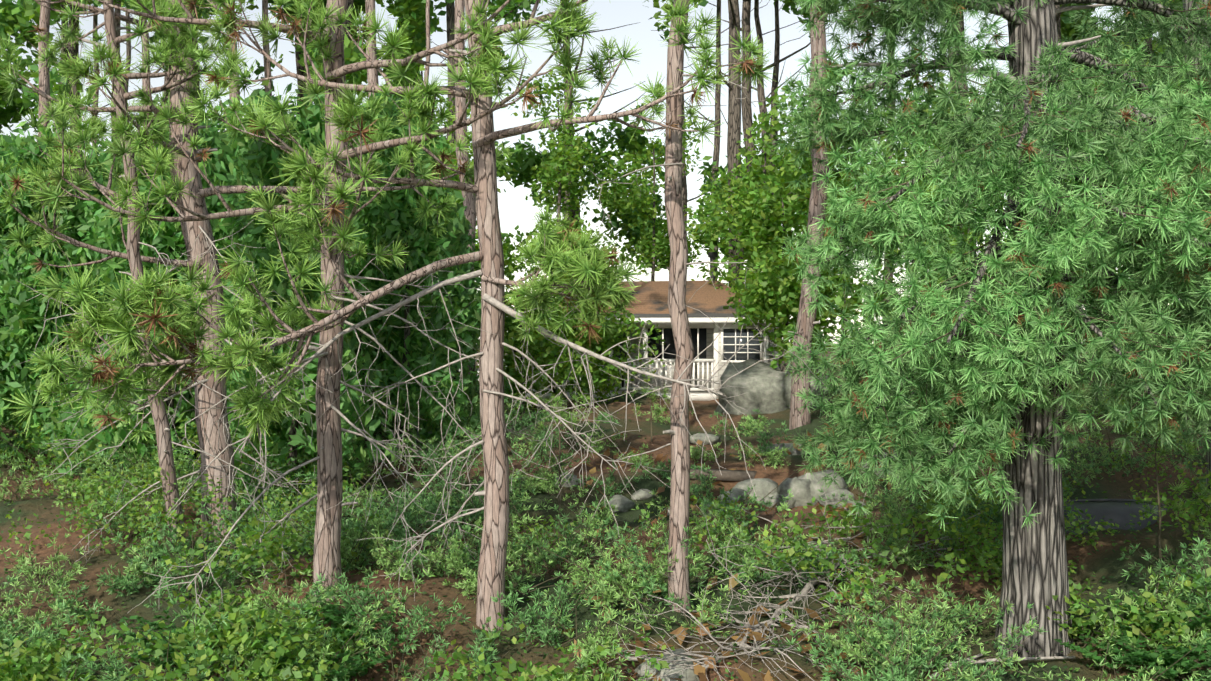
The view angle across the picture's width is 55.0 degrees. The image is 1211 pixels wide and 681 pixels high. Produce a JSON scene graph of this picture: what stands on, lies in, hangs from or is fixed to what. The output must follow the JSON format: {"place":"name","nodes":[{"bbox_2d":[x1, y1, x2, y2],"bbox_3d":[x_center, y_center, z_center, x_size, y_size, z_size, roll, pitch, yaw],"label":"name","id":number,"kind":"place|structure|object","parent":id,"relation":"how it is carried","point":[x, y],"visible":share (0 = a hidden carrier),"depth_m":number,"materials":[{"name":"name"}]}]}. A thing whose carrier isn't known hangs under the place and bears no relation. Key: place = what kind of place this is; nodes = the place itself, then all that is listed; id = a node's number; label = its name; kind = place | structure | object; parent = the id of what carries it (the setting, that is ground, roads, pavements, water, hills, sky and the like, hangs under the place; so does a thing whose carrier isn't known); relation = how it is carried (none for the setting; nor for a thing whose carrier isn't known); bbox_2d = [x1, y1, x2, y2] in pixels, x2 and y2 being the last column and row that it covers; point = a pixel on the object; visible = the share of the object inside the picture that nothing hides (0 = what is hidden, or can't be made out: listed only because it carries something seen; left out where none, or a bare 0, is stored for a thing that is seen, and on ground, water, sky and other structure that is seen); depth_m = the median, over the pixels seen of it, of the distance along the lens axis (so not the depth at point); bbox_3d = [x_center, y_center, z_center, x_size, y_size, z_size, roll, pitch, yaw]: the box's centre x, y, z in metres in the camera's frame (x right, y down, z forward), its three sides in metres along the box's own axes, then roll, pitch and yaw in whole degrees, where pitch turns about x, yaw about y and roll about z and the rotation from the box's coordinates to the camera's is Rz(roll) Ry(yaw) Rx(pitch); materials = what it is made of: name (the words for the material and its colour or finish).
{"place":"outdoors","nodes":[
{"label":"outdoors","id":0,"kind":"place"},
{"bbox_2d":[0,0,1172,343],"label":"sky","id":1,"kind":"structure","parent":0,"point":[514,210],"materials":[{"name":"white"}]},
{"bbox_2d":[0,345,1210,680],"bbox_3d":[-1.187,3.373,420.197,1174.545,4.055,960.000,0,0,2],"label":"terrain","id":2,"kind":"structure","parent":0,"point":[1106,561],"depth_m":14.88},
{"bbox_2d":[16,0,296,564],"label":"pine tree","id":3,"kind":"object","parent":2,"relation":"on","point":[163,436],"depth_m":15.83,"materials":[{"name":"green plant"}]},
{"bbox_2d":[0,0,512,542],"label":"pine tree","id":4,"kind":"object","parent":2,"relation":"on","point":[198,238],"depth_m":16.31,"materials":[{"name":"green plant"}]},
{"bbox_2d":[23,0,600,623],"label":"pine tree","id":5,"kind":"object","parent":2,"relation":"on","point":[328,510],"depth_m":12.84,"materials":[{"name":"green plant"}]},
{"bbox_2d":[5,0,823,631],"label":"pine tree","id":6,"kind":"object","parent":2,"relation":"on","point":[583,258],"depth_m":12.45,"materials":[{"name":"green plant"}]},
{"bbox_2d":[0,0,1194,510],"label":"trees","id":7,"kind":"object","parent":2,"relation":"on","point":[770,283],"depth_m":22.63,"materials":[{"name":"green plant"}]},
{"bbox_2d":[0,0,1196,400],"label":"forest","id":8,"kind":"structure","parent":2,"relation":"on","point":[20,16],"depth_m":43.90,"materials":[{"name":"green plant"}]},
{"bbox_2d":[0,358,1210,680],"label":"understory shrubs","id":9,"kind":"object","parent":2,"relation":"on","point":[234,636],"depth_m":13.45,"materials":[{"name":"green plant"}]},
{"bbox_2d":[0,376,1210,680],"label":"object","id":10,"kind":"object","parent":2,"relation":"on","point":[648,578],"visible":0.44,"depth_m":14.24,"materials":[{"name":"green plant"}]},
{"bbox_2d":[459,252,789,404],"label":"cottage","id":11,"kind":"structure","parent":2,"relation":"on","point":[708,300],"depth_m":33.43,"materials":[{"name":"white"}]},
{"bbox_2d":[393,423,922,680],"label":"slope rocks","id":12,"kind":"structure","parent":2,"relation":"on","point":[804,488],"depth_m":18.72,"materials":[{"name":"grey stone"}]},
{"bbox_2d":[588,0,766,612],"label":"pine tree","id":13,"kind":"object","parent":2,"relation":"on","point":[678,511],"visible":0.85,"depth_m":13.63,"materials":[{"name":"brown plant"}]},
{"bbox_2d":[668,468,756,480],"bbox_3d":[1.823,2.289,19.855,1.492,0.150,0.300,0,0,19],"label":"plank step","id":14,"kind":"object","parent":2,"relation":"on","point":[734,475],"visible":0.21,"depth_m":19.65,"materials":[{"name":"wood"}]},
{"bbox_2d":[714,359,834,414],"bbox_3d":[4.248,1.537,29.820,3.235,2.124,2.462,0,0,2],"label":"boulder","id":15,"kind":"object","parent":2,"relation":"on","point":[767,388],"visible":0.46,"depth_m":28.91,"materials":[{"name":"grey stone"}]},
{"bbox_2d":[409,353,1197,558],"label":"pine seedlings","id":16,"kind":"object","parent":2,"relation":"on","point":[1162,451],"depth_m":14.56,"materials":[{"name":"green plant"}]},
{"bbox_2d":[787,1,829,429],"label":"pine tree","id":17,"kind":"object","parent":2,"relation":"on","point":[806,323],"visible":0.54,"depth_m":24.80,"materials":[{"name":"brown plant"}]},
{"bbox_2d":[594,471,1198,680],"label":"dead brush pile","id":18,"kind":"object","parent":2,"relation":"on","point":[809,585],"visible":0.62,"depth_m":12.67,"materials":[{"name":"brown wood"}]},
{"bbox_2d":[770,0,1210,657],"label":"tree","id":19,"kind":"object","parent":2,"relation":"on","point":[1162,182],"depth_m":11.53,"materials":[{"name":"green plant"}]},
{"bbox_2d":[930,0,1210,512],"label":"pine tree","id":20,"kind":"object","parent":2,"relation":"on","point":[1116,24],"depth_m":15.60,"materials":[{"name":"green plant"}]},
{"bbox_2d":[1063,499,1172,534],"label":"water","id":21,"kind":"structure","parent":2,"relation":"on","point":[1118,511],"depth_m":16.26,"materials":[{"name":"liquid"}]}
]}

